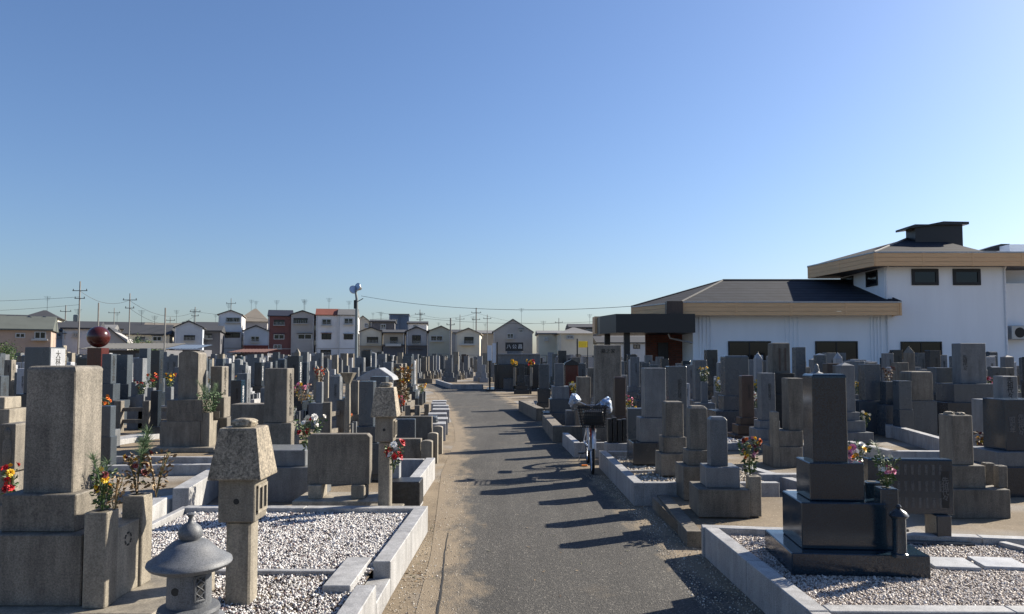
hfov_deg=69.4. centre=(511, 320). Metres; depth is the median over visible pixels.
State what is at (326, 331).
white house
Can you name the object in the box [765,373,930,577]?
gravestone
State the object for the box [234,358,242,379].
gravestone
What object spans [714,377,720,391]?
flower bouquet
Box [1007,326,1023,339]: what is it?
air conditioner
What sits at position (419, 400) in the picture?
gravestone
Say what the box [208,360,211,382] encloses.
gravestone
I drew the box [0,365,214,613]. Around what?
gravestone
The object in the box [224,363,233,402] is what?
gravestone
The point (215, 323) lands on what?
distant house
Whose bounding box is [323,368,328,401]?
gravestone
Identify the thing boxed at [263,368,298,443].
gravestone
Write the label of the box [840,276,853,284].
window
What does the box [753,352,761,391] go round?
gravestone
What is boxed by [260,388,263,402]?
gravestone
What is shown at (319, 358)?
gravestone
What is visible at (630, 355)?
gravestone
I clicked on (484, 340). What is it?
distant house
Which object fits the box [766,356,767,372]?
gravestone
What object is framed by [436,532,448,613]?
road joint
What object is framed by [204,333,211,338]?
window
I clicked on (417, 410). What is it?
stone fence
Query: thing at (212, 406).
evergreen spray
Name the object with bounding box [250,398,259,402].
row kerb
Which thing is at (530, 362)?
flower bouquet
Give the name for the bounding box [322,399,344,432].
stone fence
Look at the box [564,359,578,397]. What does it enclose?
roofed shrine
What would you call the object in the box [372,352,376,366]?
gravestone
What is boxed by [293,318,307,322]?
window
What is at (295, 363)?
gravestone
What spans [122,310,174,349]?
cream house
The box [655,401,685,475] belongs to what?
gravestone
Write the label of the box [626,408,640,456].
grave slab
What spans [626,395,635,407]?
flower bouquet
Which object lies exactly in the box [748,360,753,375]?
gravestone
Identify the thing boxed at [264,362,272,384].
gravestone
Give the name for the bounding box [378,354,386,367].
gravestone
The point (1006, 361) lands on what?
gravestone
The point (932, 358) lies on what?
gravestone
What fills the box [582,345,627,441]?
gravestone
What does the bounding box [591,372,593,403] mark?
gravestone
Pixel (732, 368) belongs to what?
gravestone
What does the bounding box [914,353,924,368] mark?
gravestone
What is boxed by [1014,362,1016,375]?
gravestone
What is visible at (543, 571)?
leaf litter
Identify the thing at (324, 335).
window
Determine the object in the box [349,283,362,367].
floodlight pole
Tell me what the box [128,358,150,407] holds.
gravestone
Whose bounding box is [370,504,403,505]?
lantern foot
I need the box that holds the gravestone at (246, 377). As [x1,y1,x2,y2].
[236,373,250,402]
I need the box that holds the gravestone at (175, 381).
[173,367,178,398]
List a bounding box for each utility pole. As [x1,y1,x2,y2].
[72,281,87,353]
[123,293,136,349]
[450,318,454,354]
[472,309,480,330]
[483,315,490,344]
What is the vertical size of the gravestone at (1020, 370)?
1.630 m
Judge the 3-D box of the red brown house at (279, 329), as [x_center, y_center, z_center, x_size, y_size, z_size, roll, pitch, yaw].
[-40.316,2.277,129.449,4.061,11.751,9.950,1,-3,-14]
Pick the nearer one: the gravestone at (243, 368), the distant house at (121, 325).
the gravestone at (243, 368)
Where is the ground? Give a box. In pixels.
[100,372,1023,613]
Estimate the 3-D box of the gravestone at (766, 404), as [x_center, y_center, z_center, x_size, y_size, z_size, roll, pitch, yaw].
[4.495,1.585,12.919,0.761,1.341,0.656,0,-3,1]
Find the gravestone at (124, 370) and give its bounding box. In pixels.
[116,355,132,399]
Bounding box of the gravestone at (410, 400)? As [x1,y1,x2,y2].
[398,363,414,407]
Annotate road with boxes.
[343,384,493,385]
[415,386,764,613]
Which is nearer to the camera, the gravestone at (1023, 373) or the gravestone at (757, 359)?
the gravestone at (1023, 373)
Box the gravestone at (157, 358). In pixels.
[150,351,164,404]
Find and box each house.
[0,315,58,354]
[26,296,66,321]
[56,322,63,346]
[60,309,104,354]
[104,314,152,332]
[105,325,119,331]
[107,327,132,349]
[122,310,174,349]
[144,310,180,342]
[173,320,205,349]
[182,315,217,325]
[200,325,225,353]
[217,304,246,357]
[242,325,268,352]
[244,300,267,329]
[267,310,293,355]
[290,310,315,353]
[315,298,337,359]
[338,309,359,357]
[358,327,382,355]
[359,316,369,355]
[369,320,396,330]
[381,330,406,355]
[389,314,409,341]
[405,326,428,355]
[407,312,428,329]
[427,322,460,355]
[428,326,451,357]
[454,327,482,362]
[475,324,493,352]
[492,308,533,354]
[535,322,561,361]
[555,327,595,356]
[565,314,595,335]
[593,336,644,361]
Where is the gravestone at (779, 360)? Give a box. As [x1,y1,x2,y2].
[754,343,793,427]
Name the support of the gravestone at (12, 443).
on the ground
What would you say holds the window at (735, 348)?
in the cremation hall
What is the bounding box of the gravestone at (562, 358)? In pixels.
[558,351,566,370]
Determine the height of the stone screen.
1.023 m
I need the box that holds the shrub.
[0,340,20,360]
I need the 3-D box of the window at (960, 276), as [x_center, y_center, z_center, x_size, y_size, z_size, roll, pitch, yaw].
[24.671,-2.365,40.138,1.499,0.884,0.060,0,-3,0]
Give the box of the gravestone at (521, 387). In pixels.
[514,364,531,393]
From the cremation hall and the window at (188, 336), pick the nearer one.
the cremation hall
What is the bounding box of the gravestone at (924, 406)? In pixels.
[899,371,937,435]
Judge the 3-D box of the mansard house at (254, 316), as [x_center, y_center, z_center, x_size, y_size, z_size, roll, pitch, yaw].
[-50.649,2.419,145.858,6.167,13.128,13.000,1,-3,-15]
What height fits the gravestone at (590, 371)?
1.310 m
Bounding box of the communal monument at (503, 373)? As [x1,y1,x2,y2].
[486,342,539,390]
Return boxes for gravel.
[151,511,409,572]
[212,573,368,613]
[613,456,761,481]
[727,436,741,441]
[728,534,1023,605]
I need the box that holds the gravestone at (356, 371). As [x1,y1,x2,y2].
[352,368,359,379]
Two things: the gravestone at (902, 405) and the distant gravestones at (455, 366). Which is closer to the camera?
the gravestone at (902, 405)
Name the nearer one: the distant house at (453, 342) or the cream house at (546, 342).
the cream house at (546, 342)
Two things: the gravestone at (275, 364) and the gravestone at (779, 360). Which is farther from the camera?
the gravestone at (275, 364)
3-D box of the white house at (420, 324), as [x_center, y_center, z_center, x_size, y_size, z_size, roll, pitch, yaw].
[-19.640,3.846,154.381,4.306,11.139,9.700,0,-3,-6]
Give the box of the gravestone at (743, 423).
[727,375,756,438]
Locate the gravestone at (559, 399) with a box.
[543,363,570,424]
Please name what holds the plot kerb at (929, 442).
on the ground
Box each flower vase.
[115,429,119,447]
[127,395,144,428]
[138,388,155,428]
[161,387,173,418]
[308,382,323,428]
[513,368,515,385]
[530,368,532,385]
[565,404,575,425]
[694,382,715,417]
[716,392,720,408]
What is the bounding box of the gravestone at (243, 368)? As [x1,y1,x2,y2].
[239,365,257,399]
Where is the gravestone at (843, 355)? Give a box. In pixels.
[836,353,845,360]
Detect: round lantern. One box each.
[145,513,232,613]
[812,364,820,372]
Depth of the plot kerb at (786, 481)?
8.92 m
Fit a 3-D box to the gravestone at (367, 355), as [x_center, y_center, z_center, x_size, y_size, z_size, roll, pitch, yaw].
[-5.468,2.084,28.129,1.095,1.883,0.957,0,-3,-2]
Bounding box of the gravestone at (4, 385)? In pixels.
[0,376,8,395]
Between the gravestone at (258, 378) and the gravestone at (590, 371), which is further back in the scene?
the gravestone at (258, 378)
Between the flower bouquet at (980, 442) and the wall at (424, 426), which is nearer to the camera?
the flower bouquet at (980, 442)
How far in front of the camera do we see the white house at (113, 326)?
111.08 m
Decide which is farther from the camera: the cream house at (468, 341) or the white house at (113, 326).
the cream house at (468, 341)
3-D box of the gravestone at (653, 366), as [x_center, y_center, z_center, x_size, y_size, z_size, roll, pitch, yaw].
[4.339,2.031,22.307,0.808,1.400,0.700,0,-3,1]
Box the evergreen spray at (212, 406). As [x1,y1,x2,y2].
[196,381,223,411]
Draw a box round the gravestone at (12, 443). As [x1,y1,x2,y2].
[0,422,25,528]
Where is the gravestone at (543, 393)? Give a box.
[536,364,550,409]
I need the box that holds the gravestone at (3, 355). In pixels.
[0,353,5,368]
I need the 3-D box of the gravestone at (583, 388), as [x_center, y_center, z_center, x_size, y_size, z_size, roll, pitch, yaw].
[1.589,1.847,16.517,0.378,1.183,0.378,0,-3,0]
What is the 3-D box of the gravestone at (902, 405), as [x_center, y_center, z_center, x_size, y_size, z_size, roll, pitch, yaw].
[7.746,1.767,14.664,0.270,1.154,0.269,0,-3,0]
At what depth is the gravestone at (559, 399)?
17.98 m
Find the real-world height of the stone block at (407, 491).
0.240 m
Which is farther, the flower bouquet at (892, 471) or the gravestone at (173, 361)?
the gravestone at (173, 361)
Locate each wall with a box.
[392,438,421,458]
[396,416,432,440]
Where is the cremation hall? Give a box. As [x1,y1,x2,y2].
[592,221,1023,374]
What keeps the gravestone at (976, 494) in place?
on the ground
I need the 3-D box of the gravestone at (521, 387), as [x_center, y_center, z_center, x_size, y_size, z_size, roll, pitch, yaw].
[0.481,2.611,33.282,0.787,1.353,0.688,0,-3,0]
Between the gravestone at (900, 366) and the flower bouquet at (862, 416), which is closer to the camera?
the flower bouquet at (862, 416)
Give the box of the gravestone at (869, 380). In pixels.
[855,364,880,434]
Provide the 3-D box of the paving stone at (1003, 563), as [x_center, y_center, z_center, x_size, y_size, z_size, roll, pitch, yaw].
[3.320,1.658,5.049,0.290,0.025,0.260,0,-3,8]
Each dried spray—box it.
[104,469,128,508]
[136,449,176,497]
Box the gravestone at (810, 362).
[809,358,813,372]
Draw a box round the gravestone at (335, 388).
[316,376,356,432]
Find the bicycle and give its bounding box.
[569,393,611,473]
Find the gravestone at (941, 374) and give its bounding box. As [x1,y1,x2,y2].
[927,367,951,399]
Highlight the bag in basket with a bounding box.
[582,411,603,423]
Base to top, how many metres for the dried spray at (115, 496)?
0.233 m
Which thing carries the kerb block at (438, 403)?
on the ground
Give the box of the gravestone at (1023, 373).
[1022,357,1023,397]
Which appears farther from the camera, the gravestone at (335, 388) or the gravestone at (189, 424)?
the gravestone at (335, 388)
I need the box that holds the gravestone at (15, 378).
[14,372,16,395]
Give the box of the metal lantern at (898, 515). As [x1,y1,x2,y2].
[888,504,908,558]
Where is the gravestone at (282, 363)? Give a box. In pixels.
[278,359,286,367]
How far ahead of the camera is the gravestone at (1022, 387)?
20.75 m
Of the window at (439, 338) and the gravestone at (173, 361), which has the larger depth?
the window at (439, 338)
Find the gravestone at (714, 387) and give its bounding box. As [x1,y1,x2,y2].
[710,376,716,401]
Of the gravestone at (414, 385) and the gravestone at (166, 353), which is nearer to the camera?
the gravestone at (414, 385)
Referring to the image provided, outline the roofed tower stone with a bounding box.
[356,368,397,386]
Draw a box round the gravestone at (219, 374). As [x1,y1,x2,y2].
[209,366,230,431]
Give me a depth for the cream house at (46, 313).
122.24 m
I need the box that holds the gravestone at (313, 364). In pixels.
[309,361,316,391]
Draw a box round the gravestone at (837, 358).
[833,352,842,363]
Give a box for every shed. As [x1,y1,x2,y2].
[80,343,184,356]
[165,345,211,357]
[227,349,277,356]
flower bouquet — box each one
[0,462,19,493]
[85,449,117,509]
[102,394,111,405]
[122,423,156,493]
[133,380,147,394]
[146,373,157,387]
[163,373,176,386]
[292,414,327,449]
[294,382,311,403]
[313,366,325,381]
[384,438,405,472]
[393,363,412,399]
[398,394,405,415]
[510,359,517,365]
[526,359,534,366]
[569,381,575,393]
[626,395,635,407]
[697,367,710,381]
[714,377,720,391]
[736,436,762,474]
[754,392,756,407]
[848,446,866,461]
[849,439,872,462]
[855,381,858,394]
[860,410,871,427]
[870,436,900,486]
[882,366,894,380]
[973,431,983,445]
[987,377,992,383]
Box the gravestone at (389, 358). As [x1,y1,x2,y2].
[387,356,392,360]
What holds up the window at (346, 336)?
in the white house at (346, 330)
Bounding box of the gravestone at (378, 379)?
[370,376,388,386]
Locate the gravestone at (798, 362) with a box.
[792,347,805,377]
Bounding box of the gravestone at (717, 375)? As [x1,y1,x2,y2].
[712,362,720,407]
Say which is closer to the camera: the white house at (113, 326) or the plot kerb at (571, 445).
the plot kerb at (571, 445)
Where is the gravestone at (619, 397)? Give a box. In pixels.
[611,377,626,418]
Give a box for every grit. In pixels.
[390,475,467,613]
[588,474,760,613]
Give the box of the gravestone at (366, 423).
[357,381,378,474]
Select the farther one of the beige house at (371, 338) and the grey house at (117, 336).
the beige house at (371, 338)
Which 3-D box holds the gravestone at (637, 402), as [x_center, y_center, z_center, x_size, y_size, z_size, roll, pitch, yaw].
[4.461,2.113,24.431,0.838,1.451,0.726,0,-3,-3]
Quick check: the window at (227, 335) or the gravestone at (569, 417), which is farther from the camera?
the window at (227, 335)
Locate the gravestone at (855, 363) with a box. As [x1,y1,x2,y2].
[850,361,864,394]
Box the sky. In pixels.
[0,0,1023,353]
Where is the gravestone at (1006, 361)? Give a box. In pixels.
[1000,355,1021,397]
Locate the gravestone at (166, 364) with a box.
[163,356,168,386]
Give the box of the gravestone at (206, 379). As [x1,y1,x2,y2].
[206,371,207,389]
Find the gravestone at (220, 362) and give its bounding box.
[216,359,225,365]
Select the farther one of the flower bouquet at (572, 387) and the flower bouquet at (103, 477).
the flower bouquet at (572, 387)
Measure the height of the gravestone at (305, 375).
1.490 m
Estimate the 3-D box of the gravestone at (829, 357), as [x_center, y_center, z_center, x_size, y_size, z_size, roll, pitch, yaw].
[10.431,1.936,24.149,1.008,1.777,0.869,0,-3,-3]
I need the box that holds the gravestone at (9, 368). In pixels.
[4,360,15,395]
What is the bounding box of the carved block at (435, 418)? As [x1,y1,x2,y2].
[429,415,437,422]
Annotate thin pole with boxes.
[97,303,99,325]
[164,308,165,351]
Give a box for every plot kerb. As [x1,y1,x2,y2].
[102,433,212,475]
[121,468,218,520]
[152,505,427,613]
[343,379,432,383]
[372,458,434,505]
[436,380,482,388]
[519,400,548,420]
[542,414,581,441]
[562,433,603,457]
[599,451,779,505]
[657,495,908,546]
[701,524,1023,613]
[728,442,862,490]
[848,424,939,457]
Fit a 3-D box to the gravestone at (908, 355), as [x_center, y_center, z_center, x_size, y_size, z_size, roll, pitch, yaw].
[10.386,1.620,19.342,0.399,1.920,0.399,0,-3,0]
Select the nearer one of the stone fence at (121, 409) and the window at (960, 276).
the stone fence at (121, 409)
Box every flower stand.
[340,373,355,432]
[392,458,400,477]
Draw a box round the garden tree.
[127,331,153,349]
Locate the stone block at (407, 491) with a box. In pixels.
[392,477,422,505]
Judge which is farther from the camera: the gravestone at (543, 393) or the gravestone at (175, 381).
the gravestone at (543, 393)
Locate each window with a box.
[15,333,24,337]
[34,331,45,338]
[152,336,161,340]
[184,335,194,339]
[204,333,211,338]
[225,333,239,337]
[226,317,239,321]
[251,336,259,341]
[274,320,284,324]
[274,334,283,338]
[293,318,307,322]
[298,334,311,338]
[320,350,330,354]
[322,319,330,324]
[322,333,330,338]
[344,318,352,323]
[344,334,352,338]
[367,337,377,342]
[390,337,397,343]
[412,335,420,343]
[430,336,442,340]
[464,337,473,343]
[507,333,513,338]
[728,341,770,359]
[815,341,857,359]
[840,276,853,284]
[865,270,877,286]
[900,342,941,359]
[911,269,938,284]
[952,269,980,284]
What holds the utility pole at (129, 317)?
on the ground
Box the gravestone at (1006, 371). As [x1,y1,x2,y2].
[1000,367,1013,375]
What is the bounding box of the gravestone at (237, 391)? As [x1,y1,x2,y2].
[230,380,244,415]
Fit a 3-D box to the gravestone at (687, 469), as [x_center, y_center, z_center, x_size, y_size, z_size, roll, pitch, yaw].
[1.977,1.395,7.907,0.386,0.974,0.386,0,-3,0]
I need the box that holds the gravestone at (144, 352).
[139,348,150,381]
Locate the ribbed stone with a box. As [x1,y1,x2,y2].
[604,417,626,451]
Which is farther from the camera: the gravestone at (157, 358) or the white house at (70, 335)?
the white house at (70, 335)
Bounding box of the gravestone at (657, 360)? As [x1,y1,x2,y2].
[655,357,663,367]
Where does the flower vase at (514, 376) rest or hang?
on the communal monument at (503, 373)
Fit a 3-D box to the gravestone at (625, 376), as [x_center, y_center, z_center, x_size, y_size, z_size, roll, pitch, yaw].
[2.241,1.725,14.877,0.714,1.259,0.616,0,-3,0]
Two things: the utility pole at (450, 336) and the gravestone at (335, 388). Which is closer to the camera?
the gravestone at (335, 388)
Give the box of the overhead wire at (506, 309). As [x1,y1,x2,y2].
[364,296,630,309]
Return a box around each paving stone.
[930,556,980,570]
[967,556,1023,570]
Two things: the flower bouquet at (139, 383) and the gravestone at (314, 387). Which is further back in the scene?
the gravestone at (314, 387)
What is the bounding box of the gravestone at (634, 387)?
[627,357,640,405]
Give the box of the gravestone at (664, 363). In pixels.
[660,359,668,367]
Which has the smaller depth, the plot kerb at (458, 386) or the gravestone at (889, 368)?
the gravestone at (889, 368)
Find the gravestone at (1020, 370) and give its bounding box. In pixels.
[1017,357,1022,392]
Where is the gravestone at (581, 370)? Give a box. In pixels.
[578,364,585,376]
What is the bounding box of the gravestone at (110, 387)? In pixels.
[102,354,129,424]
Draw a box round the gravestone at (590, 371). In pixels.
[587,368,593,401]
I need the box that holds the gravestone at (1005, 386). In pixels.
[971,376,1017,445]
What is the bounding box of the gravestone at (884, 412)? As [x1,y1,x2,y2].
[876,381,892,435]
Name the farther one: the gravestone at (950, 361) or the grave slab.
the gravestone at (950, 361)
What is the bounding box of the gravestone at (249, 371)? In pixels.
[248,366,259,397]
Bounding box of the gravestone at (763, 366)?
[762,361,765,372]
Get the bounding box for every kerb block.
[428,412,446,416]
[431,402,445,411]
[432,408,448,422]
[433,405,448,407]
[433,421,445,440]
[438,417,447,434]
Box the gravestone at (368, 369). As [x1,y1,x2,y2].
[366,367,376,371]
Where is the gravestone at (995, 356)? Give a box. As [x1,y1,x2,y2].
[986,355,996,365]
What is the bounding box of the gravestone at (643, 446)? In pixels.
[628,368,665,464]
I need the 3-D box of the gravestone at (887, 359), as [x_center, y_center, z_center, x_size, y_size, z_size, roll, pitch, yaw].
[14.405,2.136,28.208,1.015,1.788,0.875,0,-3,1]
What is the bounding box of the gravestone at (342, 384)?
[332,374,344,398]
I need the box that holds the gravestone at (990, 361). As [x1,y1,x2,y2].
[986,357,995,369]
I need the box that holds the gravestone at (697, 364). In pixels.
[687,360,710,406]
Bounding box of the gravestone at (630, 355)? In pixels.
[627,354,636,385]
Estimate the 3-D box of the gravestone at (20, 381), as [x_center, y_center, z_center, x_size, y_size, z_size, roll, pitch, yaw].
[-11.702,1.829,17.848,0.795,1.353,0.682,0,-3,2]
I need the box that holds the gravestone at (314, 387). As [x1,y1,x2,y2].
[311,366,319,401]
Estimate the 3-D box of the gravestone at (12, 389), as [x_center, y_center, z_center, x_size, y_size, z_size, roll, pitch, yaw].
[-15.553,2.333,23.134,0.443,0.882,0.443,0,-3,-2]
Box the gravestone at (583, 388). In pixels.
[574,377,590,425]
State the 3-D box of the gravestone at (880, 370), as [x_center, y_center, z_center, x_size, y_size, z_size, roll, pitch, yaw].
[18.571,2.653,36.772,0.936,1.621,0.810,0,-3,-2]
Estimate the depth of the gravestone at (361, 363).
26.97 m
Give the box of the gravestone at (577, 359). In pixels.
[572,357,580,362]
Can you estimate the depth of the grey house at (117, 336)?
98.10 m
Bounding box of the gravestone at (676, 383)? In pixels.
[665,366,686,436]
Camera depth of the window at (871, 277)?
41.47 m
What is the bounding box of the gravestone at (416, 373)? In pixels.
[414,359,420,389]
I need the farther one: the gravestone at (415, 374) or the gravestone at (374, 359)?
the gravestone at (374, 359)
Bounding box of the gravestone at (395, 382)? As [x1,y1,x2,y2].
[393,364,410,404]
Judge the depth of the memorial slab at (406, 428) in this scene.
11.08 m
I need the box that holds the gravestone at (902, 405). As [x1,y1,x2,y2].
[893,380,913,429]
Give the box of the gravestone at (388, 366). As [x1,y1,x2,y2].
[383,362,404,411]
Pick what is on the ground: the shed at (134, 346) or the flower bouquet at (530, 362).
the shed at (134, 346)
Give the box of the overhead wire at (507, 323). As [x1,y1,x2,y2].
[378,312,579,323]
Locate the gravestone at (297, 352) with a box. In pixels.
[294,348,300,355]
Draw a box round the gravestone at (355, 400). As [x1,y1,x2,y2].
[351,380,358,425]
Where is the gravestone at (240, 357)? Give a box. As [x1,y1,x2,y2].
[235,356,243,361]
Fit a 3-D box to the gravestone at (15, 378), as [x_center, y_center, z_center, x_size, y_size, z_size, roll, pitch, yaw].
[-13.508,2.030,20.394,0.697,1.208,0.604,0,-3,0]
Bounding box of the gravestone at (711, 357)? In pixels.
[704,350,717,399]
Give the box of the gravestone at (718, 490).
[689,416,761,517]
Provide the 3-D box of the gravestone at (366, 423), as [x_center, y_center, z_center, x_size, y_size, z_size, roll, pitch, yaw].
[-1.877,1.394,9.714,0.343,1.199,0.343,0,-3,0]
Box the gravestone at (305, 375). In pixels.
[302,362,314,402]
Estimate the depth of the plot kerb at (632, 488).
8.11 m
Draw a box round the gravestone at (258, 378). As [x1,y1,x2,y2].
[252,362,264,397]
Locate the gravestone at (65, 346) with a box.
[62,345,66,364]
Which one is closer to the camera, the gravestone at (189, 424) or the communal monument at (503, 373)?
the gravestone at (189, 424)
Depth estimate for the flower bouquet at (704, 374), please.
16.93 m
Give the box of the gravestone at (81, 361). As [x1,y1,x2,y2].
[76,358,86,364]
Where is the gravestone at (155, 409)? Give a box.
[148,390,161,438]
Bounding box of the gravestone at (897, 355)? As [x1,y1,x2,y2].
[890,350,902,361]
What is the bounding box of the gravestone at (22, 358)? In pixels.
[21,355,24,367]
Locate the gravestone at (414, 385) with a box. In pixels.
[403,354,425,402]
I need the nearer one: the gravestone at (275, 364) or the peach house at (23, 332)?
the gravestone at (275, 364)
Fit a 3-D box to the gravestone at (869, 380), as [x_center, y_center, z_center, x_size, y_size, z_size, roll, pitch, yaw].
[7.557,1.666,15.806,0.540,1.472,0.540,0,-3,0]
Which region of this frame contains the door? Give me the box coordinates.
[658,343,667,358]
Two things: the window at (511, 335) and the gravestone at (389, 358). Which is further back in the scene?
the window at (511, 335)
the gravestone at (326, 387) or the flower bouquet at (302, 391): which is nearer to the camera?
the flower bouquet at (302, 391)
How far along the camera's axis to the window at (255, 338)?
123.97 m
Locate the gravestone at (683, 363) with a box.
[681,361,689,365]
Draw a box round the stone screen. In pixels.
[231,403,263,425]
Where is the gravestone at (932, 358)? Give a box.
[925,350,940,368]
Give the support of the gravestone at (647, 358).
on the ground
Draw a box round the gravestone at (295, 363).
[287,356,308,419]
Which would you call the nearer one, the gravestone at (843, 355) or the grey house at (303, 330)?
the gravestone at (843, 355)
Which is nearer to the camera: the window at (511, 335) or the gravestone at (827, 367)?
the gravestone at (827, 367)
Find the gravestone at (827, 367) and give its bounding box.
[823,363,838,372]
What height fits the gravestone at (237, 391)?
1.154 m
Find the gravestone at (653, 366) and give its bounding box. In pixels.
[649,365,658,367]
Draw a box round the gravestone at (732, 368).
[708,356,748,431]
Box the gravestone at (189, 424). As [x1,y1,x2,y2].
[152,351,220,452]
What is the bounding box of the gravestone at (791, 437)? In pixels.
[762,378,802,466]
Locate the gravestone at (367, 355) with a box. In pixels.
[361,351,371,371]
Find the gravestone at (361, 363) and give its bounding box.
[356,358,365,375]
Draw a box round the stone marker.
[769,411,779,466]
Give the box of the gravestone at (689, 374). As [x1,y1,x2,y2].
[685,365,692,399]
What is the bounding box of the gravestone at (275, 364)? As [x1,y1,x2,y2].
[269,361,277,367]
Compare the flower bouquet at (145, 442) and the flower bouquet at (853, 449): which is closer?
the flower bouquet at (145, 442)
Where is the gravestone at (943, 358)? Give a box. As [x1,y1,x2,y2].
[940,355,947,366]
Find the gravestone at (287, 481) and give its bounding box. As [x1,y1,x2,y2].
[267,444,330,501]
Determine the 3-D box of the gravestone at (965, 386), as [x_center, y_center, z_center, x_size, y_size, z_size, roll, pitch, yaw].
[9.618,1.447,15.876,1.073,1.916,0.858,0,-3,0]
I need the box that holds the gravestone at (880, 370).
[880,358,881,380]
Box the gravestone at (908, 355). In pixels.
[903,346,914,370]
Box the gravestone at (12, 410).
[0,396,25,424]
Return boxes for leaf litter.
[263,478,749,601]
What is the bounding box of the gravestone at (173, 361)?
[167,355,178,386]
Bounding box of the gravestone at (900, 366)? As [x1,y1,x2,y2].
[891,362,908,380]
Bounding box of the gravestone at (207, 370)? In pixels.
[206,358,209,391]
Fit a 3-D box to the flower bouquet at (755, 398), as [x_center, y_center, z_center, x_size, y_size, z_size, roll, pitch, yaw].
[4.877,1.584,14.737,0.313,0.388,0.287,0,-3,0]
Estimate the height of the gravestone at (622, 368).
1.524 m
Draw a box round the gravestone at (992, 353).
[986,351,997,365]
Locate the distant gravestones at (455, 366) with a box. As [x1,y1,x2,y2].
[5,351,623,387]
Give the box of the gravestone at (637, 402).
[632,363,649,406]
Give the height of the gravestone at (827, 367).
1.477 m
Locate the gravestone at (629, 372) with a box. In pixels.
[627,360,629,390]
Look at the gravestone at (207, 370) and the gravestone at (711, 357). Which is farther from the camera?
the gravestone at (207, 370)
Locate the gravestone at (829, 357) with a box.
[822,353,835,362]
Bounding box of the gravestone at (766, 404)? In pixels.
[743,373,779,451]
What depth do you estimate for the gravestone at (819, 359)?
18.64 m
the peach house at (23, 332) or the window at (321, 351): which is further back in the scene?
the window at (321, 351)
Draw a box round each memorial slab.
[292,433,377,505]
[396,419,415,437]
[863,457,974,546]
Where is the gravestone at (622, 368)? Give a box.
[621,360,624,374]
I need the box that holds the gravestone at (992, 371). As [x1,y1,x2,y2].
[987,366,999,381]
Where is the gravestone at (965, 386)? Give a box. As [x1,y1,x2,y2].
[933,343,992,432]
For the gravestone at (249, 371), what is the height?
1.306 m
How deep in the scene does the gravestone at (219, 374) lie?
13.22 m
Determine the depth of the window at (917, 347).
39.95 m
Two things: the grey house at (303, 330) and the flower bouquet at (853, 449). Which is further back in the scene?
the grey house at (303, 330)
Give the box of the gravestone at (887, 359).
[881,353,893,380]
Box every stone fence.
[114,401,166,432]
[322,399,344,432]
[405,404,429,415]
[421,426,442,463]
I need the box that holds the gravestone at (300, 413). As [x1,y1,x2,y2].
[293,408,303,422]
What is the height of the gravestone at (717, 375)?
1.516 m
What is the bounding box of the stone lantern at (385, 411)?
[370,382,400,505]
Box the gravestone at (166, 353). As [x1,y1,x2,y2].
[163,352,169,372]
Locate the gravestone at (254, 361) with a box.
[251,358,261,387]
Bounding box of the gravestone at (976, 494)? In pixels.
[938,411,1010,517]
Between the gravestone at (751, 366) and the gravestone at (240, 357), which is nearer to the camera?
the gravestone at (751, 366)
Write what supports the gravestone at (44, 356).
on the ground
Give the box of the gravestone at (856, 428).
[835,363,873,444]
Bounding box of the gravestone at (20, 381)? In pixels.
[16,368,23,393]
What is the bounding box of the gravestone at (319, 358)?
[315,353,323,381]
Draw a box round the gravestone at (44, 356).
[15,347,64,406]
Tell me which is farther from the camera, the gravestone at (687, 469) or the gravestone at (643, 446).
the gravestone at (643, 446)
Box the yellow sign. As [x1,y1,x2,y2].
[577,339,587,367]
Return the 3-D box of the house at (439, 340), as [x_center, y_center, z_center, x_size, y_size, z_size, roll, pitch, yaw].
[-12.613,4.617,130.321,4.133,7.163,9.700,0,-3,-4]
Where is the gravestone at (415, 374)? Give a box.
[414,361,419,391]
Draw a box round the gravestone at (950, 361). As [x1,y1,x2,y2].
[949,356,951,367]
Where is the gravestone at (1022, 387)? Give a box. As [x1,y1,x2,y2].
[1021,380,1022,397]
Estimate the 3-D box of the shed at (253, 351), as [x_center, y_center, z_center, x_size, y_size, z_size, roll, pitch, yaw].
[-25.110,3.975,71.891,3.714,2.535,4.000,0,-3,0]
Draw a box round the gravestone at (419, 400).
[403,356,423,404]
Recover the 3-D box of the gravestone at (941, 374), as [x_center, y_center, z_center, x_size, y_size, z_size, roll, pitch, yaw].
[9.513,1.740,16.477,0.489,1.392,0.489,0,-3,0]
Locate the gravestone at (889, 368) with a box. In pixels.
[886,367,891,380]
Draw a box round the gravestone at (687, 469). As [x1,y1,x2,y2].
[675,405,706,500]
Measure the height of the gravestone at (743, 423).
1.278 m
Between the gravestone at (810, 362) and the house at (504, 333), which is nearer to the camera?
the gravestone at (810, 362)
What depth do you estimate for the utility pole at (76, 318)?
95.08 m
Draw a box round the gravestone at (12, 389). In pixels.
[10,381,13,395]
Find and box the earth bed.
[652,497,782,534]
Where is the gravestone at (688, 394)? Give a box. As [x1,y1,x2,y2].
[687,383,689,405]
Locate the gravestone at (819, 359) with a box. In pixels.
[813,353,825,372]
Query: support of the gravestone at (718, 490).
on the earth bed
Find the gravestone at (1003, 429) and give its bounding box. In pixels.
[973,398,1023,496]
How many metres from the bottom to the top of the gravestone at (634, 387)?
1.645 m
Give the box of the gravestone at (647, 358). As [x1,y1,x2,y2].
[644,355,651,364]
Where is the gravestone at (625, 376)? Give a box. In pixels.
[621,375,626,405]
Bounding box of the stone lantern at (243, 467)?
[207,418,276,605]
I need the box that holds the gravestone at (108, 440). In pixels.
[100,405,116,466]
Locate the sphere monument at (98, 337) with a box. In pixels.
[86,326,110,366]

